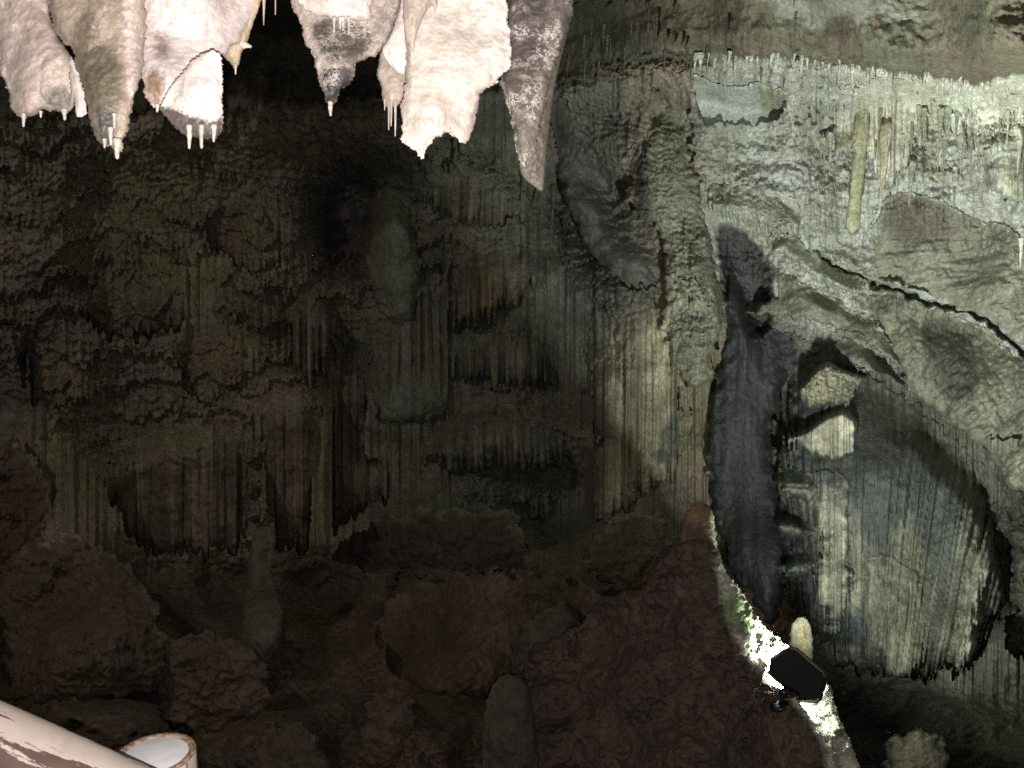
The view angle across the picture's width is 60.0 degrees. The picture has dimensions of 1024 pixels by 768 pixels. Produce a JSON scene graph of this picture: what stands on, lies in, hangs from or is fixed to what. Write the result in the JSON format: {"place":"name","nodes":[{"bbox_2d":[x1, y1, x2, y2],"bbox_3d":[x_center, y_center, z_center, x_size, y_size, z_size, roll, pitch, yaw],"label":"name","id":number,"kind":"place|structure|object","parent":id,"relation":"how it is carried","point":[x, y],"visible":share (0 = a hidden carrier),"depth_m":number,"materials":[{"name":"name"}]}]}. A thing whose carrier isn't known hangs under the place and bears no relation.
{"place":"outdoors","nodes":[
{"label":"outdoors","id":0,"kind":"place"},
{"bbox_2d":[0,700,197,767],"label":"railing","id":1,"kind":"object","parent":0,"point":[28,740],"visible":1,"depth_m":1.54,"materials":[{"name":"metal"}]},
{"bbox_2d":[0,54,1023,694],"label":"cave wall","id":2,"kind":"structure","parent":0,"point":[80,208],"depth_m":10.54,"materials":[{"name":"stone"}]},
{"bbox_2d":[18,312,100,408],"bbox_3d":[-5.118,-0.217,10.057,0.908,1.392,2.228,-5,11,-28],"label":"flowstone shelf","id":3,"kind":"object","parent":2,"relation":"attached to","point":[62,373],"visible":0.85,"depth_m":9.48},
{"bbox_2d":[81,258,197,342],"bbox_3d":[-4.528,-0.950,10.873,1.382,1.209,2.386,-5,11,-26],"label":"flowstone shelf","id":4,"kind":"object","parent":2,"relation":"attached to","point":[150,301],"visible":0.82,"depth_m":10.28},
{"bbox_2d":[96,411,252,560],"bbox_3d":[-3.971,1.436,10.666,1.818,2.295,2.573,-3,11,-19],"label":"flowstone curtain","id":5,"kind":"object","parent":2,"relation":"attached to","point":[173,488],"visible":0.87,"depth_m":10.25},
{"bbox_2d":[173,306,264,405],"bbox_3d":[-3.704,-0.270,11.158,1.182,1.518,1.950,-3,10,-15],"label":"flowstone shelf","id":6,"kind":"object","parent":2,"relation":"attached to","point":[215,356],"visible":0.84,"depth_m":10.52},
{"bbox_2d":[203,173,293,276],"bbox_3d":[-3.399,-2.000,11.296,1.218,1.404,2.041,-2,10,-13],"label":"flowstone shelf","id":7,"kind":"object","parent":2,"relation":"attached to","point":[251,225],"visible":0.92,"depth_m":10.72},
{"bbox_2d":[248,370,318,554],"bbox_3d":[-2.834,1.101,11.274,0.899,2.673,2.342,-3,10,-17],"label":"flowstone curtain","id":8,"kind":"object","parent":2,"relation":"attached to","point":[283,404],"visible":0.82,"depth_m":10.51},
{"bbox_2d":[282,269,332,388],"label":"flowstone dome","id":9,"kind":"structure","parent":2,"relation":"attached to","point":[305,313],"depth_m":11.05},
{"bbox_2d":[325,321,392,534],"bbox_3d":[-2.152,0.786,12.364,1.018,3.377,2.387,-2,10,-12],"label":"flowstone boss","id":10,"kind":"object","parent":2,"relation":"attached to","point":[359,481],"visible":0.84,"depth_m":11.88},
{"bbox_2d":[361,172,422,324],"bbox_3d":[-1.736,-1.949,12.864,0.903,2.209,2.831,-2,10,-9],"label":"flowstone boss","id":11,"kind":"object","parent":2,"relation":"attached to","point":[393,262],"visible":0.97,"depth_m":11.77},
{"bbox_2d":[369,360,448,426],"bbox_3d":[-1.443,0.192,12.409,1.158,1.236,1.613,-1,10,-5],"label":"flowstone boss","id":12,"kind":"object","parent":2,"relation":"attached to","point":[405,394],"visible":0.86,"depth_m":11.72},
{"bbox_2d":[421,160,546,229],"bbox_3d":[-0.411,-2.627,12.368,1.908,1.028,2.410,0,10,0],"label":"flowstone curtain","id":13,"kind":"object","parent":2,"relation":"attached to","point":[463,192],"visible":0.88,"depth_m":11.79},
{"bbox_2d":[420,395,563,475],"bbox_3d":[-0.289,0.772,12.292,2.104,1.323,2.452,0,10,0],"label":"flowstone curtain","id":14,"kind":"object","parent":2,"relation":"attached to","point":[479,432],"visible":0.9,"depth_m":11.54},
{"bbox_2d":[440,240,544,331],"bbox_3d":[-0.294,-1.341,12.487,1.579,1.380,2.211,0,10,0],"label":"flowstone curtain","id":15,"kind":"object","parent":2,"relation":"attached to","point":[490,278],"visible":0.88,"depth_m":11.81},
{"bbox_2d":[444,325,553,393],"bbox_3d":[-0.185,-0.314,12.675,1.675,1.194,1.944,0,10,0],"label":"flowstone curtain","id":16,"kind":"object","parent":2,"relation":"attached to","point":[497,356],"visible":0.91,"depth_m":11.91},
{"bbox_2d":[550,82,664,289],"bbox_3d":[1.265,-2.516,11.924,1.749,3.042,3.172,0,10,0],"label":"dark flowstone fan","id":17,"kind":"object","parent":2,"relation":"attached to","point":[619,239],"visible":0.86,"depth_m":11.57},
{"bbox_2d":[580,270,720,523],"bbox_3d":[1.889,0.273,12.035,1.916,3.736,3.232,0,10,0],"label":"flowstone curtain","id":18,"kind":"object","parent":2,"relation":"attached to","point":[636,381],"visible":0.91,"depth_m":11.10,"materials":[{"name":"stone"}]},
{"bbox_2d":[622,66,725,387],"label":"flowstone column","id":19,"kind":"structure","parent":2,"relation":"attached to","point":[662,188],"depth_m":10.72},
{"bbox_2d":[691,74,787,125],"bbox_3d":[2.735,-3.372,10.657,1.203,0.599,2.198,3,10,14],"label":"pale wall patch","id":20,"kind":"object","parent":2,"relation":"attached to","point":[736,104],"visible":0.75,"depth_m":10.59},
{"bbox_2d":[704,240,790,624],"bbox_3d":[2.942,0.513,11.122,1.199,4.558,4.868,3,10,16],"label":"navy flowstone chute","id":21,"kind":"object","parent":2,"relation":"attached to","point":[745,399],"visible":0.91,"depth_m":10.63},
{"bbox_2d":[708,179,799,237],"bbox_3d":[3.078,-2.213,11.130,1.227,0.777,1.788,2,10,12],"label":"knobbly flowstone","id":22,"kind":"object","parent":2,"relation":"attached to","point":[762,204],"visible":0.92,"depth_m":10.52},
{"bbox_2d":[801,74,805,92],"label":"stalactite","id":23,"kind":"object","parent":2,"relation":"hanging from","point":[803,77],"visible":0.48,"depth_m":9.37},
{"bbox_2d":[768,228,864,293],"bbox_3d":[3.887,-1.547,11.260,1.273,0.855,2.026,3,10,17],"label":"fluted drapery","id":24,"kind":"object","parent":2,"relation":"attached to","point":[818,265],"visible":0.9,"depth_m":10.75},
{"bbox_2d":[746,262,900,367],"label":"overhanging slab","id":25,"kind":"structure","parent":2,"relation":"attached to","point":[794,299],"depth_m":10.76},
{"bbox_2d":[864,107,867,132],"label":"stalactite","id":26,"kind":"object","parent":2,"relation":"hanging from","point":[865,114],"visible":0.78,"depth_m":9.84},
{"bbox_2d":[822,71,926,196],"bbox_3d":[3.955,-2.785,9.902,1.252,1.353,3.519,5,11,24],"label":"hanging drapery","id":27,"kind":"object","parent":2,"relation":"attached to","point":[882,94],"visible":0.69,"depth_m":9.82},
{"bbox_2d":[846,109,869,232],"bbox_3d":[3.874,-2.457,9.911,0.178,1.520,0.726,4,11,21],"label":"stalactite","id":28,"kind":"object","parent":27,"relation":"hanging from","point":[860,146],"visible":0.9,"depth_m":9.83},
{"bbox_2d":[879,107,882,126],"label":"stalactite","id":29,"kind":"object","parent":27,"relation":"hanging from","point":[880,111],"visible":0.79,"depth_m":9.77},
{"bbox_2d":[878,122,891,212],"bbox_3d":[4.048,-2.363,9.670,0.135,0.998,0.578,4,11,22],"label":"stalactite","id":30,"kind":"object","parent":27,"relation":"hanging from","point":[885,132],"visible":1,"depth_m":9.67},
{"bbox_2d":[900,133,904,172],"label":"stalactite","id":31,"kind":"object","parent":27,"relation":"hanging from","point":[902,139],"visible":1,"depth_m":9.72},
{"bbox_2d":[908,160,915,206],"bbox_3d":[4.344,-2.189,9.660,0.072,0.521,0.460,5,11,25],"label":"stalactite","id":32,"kind":"object","parent":27,"relation":"hanging from","point":[912,165],"visible":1,"depth_m":9.68},
{"bbox_2d":[910,121,913,151],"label":"stalactite","id":33,"kind":"object","parent":27,"relation":"hanging from","point":[911,129],"visible":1,"depth_m":9.70},
{"bbox_2d":[916,104,921,143],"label":"stalactite","id":34,"kind":"object","parent":27,"relation":"hanging from","point":[918,109],"visible":1,"depth_m":9.66},
{"bbox_2d":[921,107,926,141],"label":"stalactite","id":35,"kind":"object","parent":27,"relation":"hanging from","point":[924,113],"visible":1,"depth_m":9.62},
{"bbox_2d":[953,186,955,212],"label":"stalactite","id":36,"kind":"object","parent":27,"relation":"hanging from","point":[954,191],"visible":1,"depth_m":9.49},
{"bbox_2d":[776,330,1006,683],"bbox_3d":[4.076,1.501,10.249,3.036,4.003,4.452,6,12,30],"label":"flowstone cone","id":37,"kind":"object","parent":2,"relation":"attached to","point":[918,500],"visible":0.73,"depth_m":8.94,"materials":[{"name":"stone"}]},
{"bbox_2d":[771,464,815,502],"bbox_3d":[3.377,1.152,10.521,0.585,0.790,2.583,3,10,17],"label":"flowstone lobe","id":38,"kind":"object","parent":37,"relation":"attached to","point":[790,481],"visible":0.8,"depth_m":9.56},
{"bbox_2d":[775,545,817,578],"bbox_3d":[3.313,2.082,10.259,0.505,1.080,3.114,4,11,20],"label":"flowstone lobe","id":39,"kind":"object","parent":37,"relation":"attached to","point":[799,563],"visible":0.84,"depth_m":9.08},
{"bbox_2d":[773,512,819,540],"bbox_3d":[3.289,1.614,10.173,0.531,0.733,2.458,3,10,17],"label":"flowstone lobe","id":40,"kind":"object","parent":37,"relation":"attached to","point":[790,526],"visible":0.84,"depth_m":9.40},
{"bbox_2d":[788,406,857,459],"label":"fluted block","id":41,"kind":"structure","parent":37,"relation":"attached to","point":[831,434],"depth_m":9.42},
{"bbox_2d":[806,469,853,637],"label":"slender flutes","id":42,"kind":"object","parent":37,"relation":"on","point":[827,496],"visible":0.97,"depth_m":8.86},
{"bbox_2d":[798,357,866,409],"bbox_3d":[3.891,0.015,10.796,0.804,0.786,2.740,4,11,21],"label":"shaggy flowstone","id":43,"kind":"object","parent":37,"relation":"on","point":[826,380],"visible":0.88,"depth_m":9.77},
{"bbox_2d":[831,329,905,384],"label":"leaning slab","id":44,"kind":"structure","parent":37,"relation":"on","point":[855,348],"depth_m":10.34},
{"bbox_2d":[867,554,927,677],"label":"slender flutes","id":45,"kind":"object","parent":37,"relation":"on","point":[898,651],"visible":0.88,"depth_m":8.16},
{"bbox_2d":[952,528,1005,672],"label":"slender flutes","id":46,"kind":"object","parent":37,"relation":"on","point":[964,639],"visible":0.9,"depth_m":8.49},
{"bbox_2d":[937,108,943,145],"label":"stalactite","id":47,"kind":"object","parent":2,"relation":"hanging from","point":[940,113],"visible":1,"depth_m":9.54},
{"bbox_2d":[865,289,1023,491],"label":"rock band","id":48,"kind":"object","parent":2,"relation":"attached to","point":[965,376],"visible":0.92,"depth_m":10.19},
{"bbox_2d":[869,192,1023,342],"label":"rock bulge","id":49,"kind":"structure","parent":2,"relation":"attached to","point":[960,261],"depth_m":10.24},
{"bbox_2d":[944,106,948,138],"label":"stalactite","id":50,"kind":"object","parent":2,"relation":"hanging from","point":[946,114],"visible":1,"depth_m":9.47},
{"bbox_2d":[947,105,951,140],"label":"stalactite","id":51,"kind":"object","parent":2,"relation":"hanging from","point":[950,112],"visible":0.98,"depth_m":9.47},
{"bbox_2d":[955,109,959,136],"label":"stalactite","id":52,"kind":"object","parent":2,"relation":"hanging from","point":[957,114],"visible":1,"depth_m":9.49},
{"bbox_2d":[964,106,967,127],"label":"stalactite","id":53,"kind":"object","parent":2,"relation":"hanging from","point":[966,110],"visible":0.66,"depth_m":9.34},
{"bbox_2d":[970,136,972,163],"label":"stalactite","id":54,"kind":"object","parent":2,"relation":"hanging from","point":[971,141],"visible":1,"depth_m":9.39},
{"bbox_2d":[929,123,1023,205],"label":"drapery","id":55,"kind":"object","parent":2,"relation":"attached to","point":[998,171],"visible":0.85,"depth_m":9.22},
{"bbox_2d":[977,148,980,174],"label":"stalactite","id":56,"kind":"object","parent":2,"relation":"hanging from","point":[979,157],"visible":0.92,"depth_m":9.29},
{"bbox_2d":[981,130,984,163],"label":"stalactite","id":57,"kind":"object","parent":2,"relation":"hanging from","point":[982,137],"visible":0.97,"depth_m":9.34},
{"bbox_2d":[1006,110,1009,138],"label":"stalactite","id":58,"kind":"object","parent":2,"relation":"hanging from","point":[1007,115],"visible":1,"depth_m":9.02},
{"bbox_2d":[1018,238,1023,267],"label":"stalactite","id":59,"kind":"object","parent":2,"relation":"hanging from","point":[1021,241],"visible":1,"depth_m":8.79},
{"bbox_2d":[0,0,1023,121],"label":"cave ceiling","id":60,"kind":"structure","parent":0,"point":[973,42],"depth_m":8.10,"materials":[{"name":"stone"}]},
{"bbox_2d":[0,0,86,126],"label":"stalactite","id":61,"kind":"object","parent":60,"relation":"hanging from","point":[38,72],"visible":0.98,"depth_m":1.44},
{"bbox_2d":[47,0,147,158],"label":"stalactite","id":62,"kind":"object","parent":60,"relation":"hanging from","point":[105,40],"visible":1,"depth_m":1.37},
{"bbox_2d":[141,0,253,112],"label":"stalactite","id":63,"kind":"object","parent":60,"relation":"hanging from","point":[179,35],"visible":0.78,"depth_m":1.47},
{"bbox_2d":[159,50,223,148],"bbox_3d":[-0.492,-0.434,1.351,0.099,0.153,0.061,0,10,0],"label":"stalactite","id":64,"kind":"object","parent":63,"relation":"attached to","point":[191,105],"visible":1,"depth_m":1.35},
{"bbox_2d":[222,0,261,74],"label":"stalactite","id":65,"kind":"object","parent":63,"relation":"hanging from","point":[232,56],"visible":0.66,"depth_m":1.57},
{"bbox_2d":[221,42,299,134],"bbox_3d":[-2.823,-3.313,9.718,0.977,1.288,1.902,-2,10,-13],"label":"hanging drapery","id":66,"kind":"object","parent":60,"relation":"hanging from","point":[256,87],"visible":0.77,"depth_m":9.13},
{"bbox_2d":[290,0,400,115],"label":"stalactite","id":67,"kind":"object","parent":60,"relation":"hanging from","point":[342,38],"visible":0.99,"depth_m":1.58},
{"bbox_2d":[376,0,406,136],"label":"stalactite","id":68,"kind":"object","parent":60,"relation":"hanging from","point":[390,75],"visible":0.68,"depth_m":1.62},
{"bbox_2d":[400,0,511,158],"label":"stalactite","id":69,"kind":"object","parent":60,"relation":"hanging from","point":[458,57],"visible":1,"depth_m":1.49},
{"bbox_2d":[498,0,574,167],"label":"stalactite","id":70,"kind":"object","parent":60,"relation":"hanging from","point":[539,29],"visible":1,"depth_m":1.61},
{"bbox_2d":[519,4,572,190],"bbox_3d":[0.070,-0.758,1.733,0.091,0.751,0.169,8,13,40],"label":"stalactite","id":71,"kind":"object","parent":60,"relation":"hanging from","point":[533,172],"visible":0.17,"depth_m":1.72},
{"bbox_2d":[550,183,556,240],"bbox_3d":[0.517,-2.148,11.065,0.083,0.712,0.470,1,10,3],"label":"stalactite","id":72,"kind":"object","parent":60,"relation":"hanging from","point":[553,190],"visible":1,"depth_m":11.09},
{"bbox_2d":[583,60,585,87],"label":"stalactite","id":73,"kind":"object","parent":60,"relation":"hanging from","point":[584,67],"visible":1,"depth_m":8.54},
{"bbox_2d":[602,23,605,49],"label":"stalactite","id":74,"kind":"object","parent":60,"relation":"hanging from","point":[603,28],"visible":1,"depth_m":8.54},
{"bbox_2d":[605,34,608,61],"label":"stalactite","id":75,"kind":"object","parent":60,"relation":"hanging from","point":[607,38],"visible":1,"depth_m":8.54},
{"bbox_2d":[622,47,626,70],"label":"stalactite","id":76,"kind":"object","parent":60,"relation":"hanging from","point":[624,52],"visible":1,"depth_m":8.54},
{"bbox_2d":[635,22,638,47],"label":"stalactite","id":77,"kind":"object","parent":60,"relation":"hanging from","point":[637,24],"visible":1,"depth_m":8.54},
{"bbox_2d":[663,49,666,74],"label":"stalactite","id":78,"kind":"object","parent":60,"relation":"hanging from","point":[664,55],"visible":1,"depth_m":8.54},
{"bbox_2d":[685,48,689,71],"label":"stalactite","id":79,"kind":"object","parent":60,"relation":"hanging from","point":[687,52],"visible":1,"depth_m":8.54},
{"bbox_2d":[693,53,697,72],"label":"stalactite","id":80,"kind":"object","parent":60,"relation":"hanging from","point":[695,56],"visible":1,"depth_m":8.88},
{"bbox_2d":[698,52,703,69],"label":"stalactite","id":81,"kind":"object","parent":60,"relation":"hanging from","point":[700,56],"visible":1,"depth_m":8.87},
{"bbox_2d":[706,43,708,72],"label":"stalactite","id":82,"kind":"object","parent":60,"relation":"hanging from","point":[707,47],"visible":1,"depth_m":7.99},
{"bbox_2d":[722,54,726,72],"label":"stalactite","id":83,"kind":"object","parent":60,"relation":"hanging from","point":[724,57],"visible":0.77,"depth_m":8.87},
{"bbox_2d":[734,56,737,82],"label":"stalactite","id":84,"kind":"object","parent":60,"relation":"hanging from","point":[735,63],"visible":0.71,"depth_m":8.67},
{"bbox_2d":[794,11,797,51],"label":"stalactite","id":85,"kind":"object","parent":60,"relation":"hanging from","point":[795,20],"visible":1,"depth_m":7.59},
{"bbox_2d":[799,55,803,76],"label":"stalactite","id":86,"kind":"object","parent":60,"relation":"hanging from","point":[801,58],"visible":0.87,"depth_m":8.48},
{"bbox_2d":[819,136,822,163],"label":"stalactite","id":87,"kind":"object","parent":60,"relation":"hanging from","point":[820,142],"visible":1,"depth_m":10.14},
{"bbox_2d":[823,137,826,172],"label":"stalactite","id":88,"kind":"object","parent":60,"relation":"hanging from","point":[824,146],"visible":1,"depth_m":10.11},
{"bbox_2d":[827,131,834,172],"bbox_3d":[3.624,-2.627,10.053,0.082,0.493,0.442,2,10,13],"label":"stalactite","id":89,"kind":"object","parent":60,"relation":"hanging from","point":[830,134],"visible":1,"depth_m":10.09},
{"bbox_2d":[838,59,840,83],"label":"stalactite","id":90,"kind":"object","parent":60,"relation":"hanging from","point":[839,64],"visible":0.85,"depth_m":8.50},
{"bbox_2d":[850,64,854,83],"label":"stalactite","id":91,"kind":"object","parent":60,"relation":"hanging from","point":[852,68],"visible":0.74,"depth_m":8.68},
{"bbox_2d":[865,68,870,92],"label":"stalactite","id":92,"kind":"object","parent":60,"relation":"hanging from","point":[867,74],"visible":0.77,"depth_m":8.70},
{"bbox_2d":[936,137,939,174],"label":"stalactite","id":93,"kind":"object","parent":60,"relation":"hanging from","point":[937,143],"visible":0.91,"depth_m":9.55},
{"bbox_2d":[942,139,946,173],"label":"stalactite","id":94,"kind":"object","parent":60,"relation":"hanging from","point":[944,142],"visible":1,"depth_m":9.54},
{"bbox_2d":[950,78,952,103],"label":"stalactite","id":95,"kind":"object","parent":60,"relation":"hanging from","point":[951,83],"visible":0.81,"depth_m":8.19},
{"bbox_2d":[957,134,963,173],"bbox_3d":[4.761,-2.445,9.420,0.072,0.440,0.440,4,11,22],"label":"stalactite","id":96,"kind":"object","parent":60,"relation":"hanging from","point":[960,139],"visible":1,"depth_m":9.45},
{"bbox_2d":[958,77,962,102],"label":"stalactite","id":97,"kind":"object","parent":60,"relation":"hanging from","point":[959,84],"visible":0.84,"depth_m":8.58},
{"bbox_2d":[1016,139,1023,174],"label":"stalactite","id":98,"kind":"object","parent":60,"relation":"hanging from","point":[1019,142],"visible":1,"depth_m":8.96},
{"bbox_2d":[5,543,1023,767],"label":"cave floor","id":99,"kind":"structure","parent":0,"point":[330,650],"depth_m":7.90,"materials":[{"name":"stone"}]},
{"bbox_2d":[0,426,53,564],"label":"outcrop","id":100,"kind":"object","parent":99,"relation":"on","point":[26,508],"visible":0.84,"depth_m":8.20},
{"bbox_2d":[0,508,167,708],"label":"boulder","id":101,"kind":"object","parent":99,"relation":"on","point":[77,619],"visible":0.99,"depth_m":6.55,"materials":[{"name":"stone"}]},
{"bbox_2d":[154,611,289,735],"bbox_3d":[-2.428,2.447,7.074,1.401,1.571,1.532,0,10,0],"label":"boulder","id":102,"kind":"object","parent":99,"relation":"on","point":[212,681],"visible":0.88,"depth_m":6.32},
{"bbox_2d":[240,526,282,663],"bbox_3d":[-2.155,1.810,7.684,0.342,0.833,1.371,-2,10,-13],"label":"stalagmite","id":103,"kind":"object","parent":99,"relation":"on","point":[261,600],"visible":0.9,"depth_m":7.56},
{"bbox_2d":[242,652,346,767],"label":"boulder","id":104,"kind":"object","parent":99,"relation":"on","point":[293,744],"visible":0.98,"depth_m":5.12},
{"bbox_2d":[343,634,419,767],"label":"boulder","id":105,"kind":"object","parent":99,"relation":"on","point":[391,718],"visible":0.94,"depth_m":5.82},
{"bbox_2d":[333,478,525,579],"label":"flat topped block","id":106,"kind":"structure","parent":99,"relation":"on","point":[419,542],"depth_m":10.20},
{"bbox_2d":[372,570,601,699],"bbox_3d":[-0.260,2.523,9.046,2.762,1.566,3.179,0,10,0],"label":"orange mound","id":107,"kind":"object","parent":99,"relation":"on","point":[461,636],"visible":0.76,"depth_m":8.49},
{"bbox_2d":[514,599,576,674],"bbox_3d":[0.364,2.415,7.986,0.698,1.523,1.591,0,10,0],"label":"rounded rock","id":108,"kind":"object","parent":107,"relation":"on","point":[545,625],"visible":0.49,"depth_m":7.20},
{"bbox_2d":[580,510,673,588],"bbox_3d":[1.385,1.996,10.373,1.295,1.466,1.705,0,10,0],"label":"rock","id":109,"kind":"object","parent":99,"relation":"on","point":[615,551],"visible":0.87,"depth_m":9.58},
{"bbox_2d":[522,471,952,767],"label":"ridge","id":110,"kind":"structure","parent":99,"relation":"on","point":[649,675],"depth_m":4.87,"materials":[{"name":"stone"}]},
{"bbox_2d":[481,674,538,767],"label":"stalagmite","id":111,"kind":"object","parent":110,"relation":"on","point":[509,737],"visible":1,"depth_m":5.11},
{"bbox_2d":[672,503,718,604],"bbox_3d":[1.086,1.121,5.077,0.319,0.913,0.370,4,11,23],"label":"stalagmite","id":112,"kind":"object","parent":110,"relation":"on","point":[698,521],"visible":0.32,"depth_m":4.96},
{"bbox_2d":[768,712,784,767],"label":"cable","id":113,"kind":"object","parent":110,"relation":"attached to","point":[775,740],"visible":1,"depth_m":4.55,"materials":[{"name":"brown plastic"}]},
{"bbox_2d":[769,646,827,711],"bbox_3d":[1.519,1.554,4.666,0.358,0.355,0.259,0,10,0],"label":"floodlight","id":114,"kind":"object","parent":110,"relation":"on","point":[798,674],"visible":1,"depth_m":4.62,"materials":[{"name":"black metal"}]},
{"bbox_2d":[789,617,812,659],"bbox_3d":[2.146,1.925,6.591,0.223,0.382,0.161,-8,13,-38],"label":"stalagmite","id":115,"kind":"object","parent":99,"relation":"on","point":[800,634],"visible":0.66,"depth_m":6.55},
{"bbox_2d":[859,667,1012,767],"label":"cracked boulder","id":116,"kind":"object","parent":99,"relation":"on","point":[925,750],"visible":1,"depth_m":5.91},
{"bbox_2d":[983,436,1023,658],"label":"rocky flank","id":117,"kind":"object","parent":99,"relation":"on","point":[999,454],"visible":0.75,"depth_m":9.45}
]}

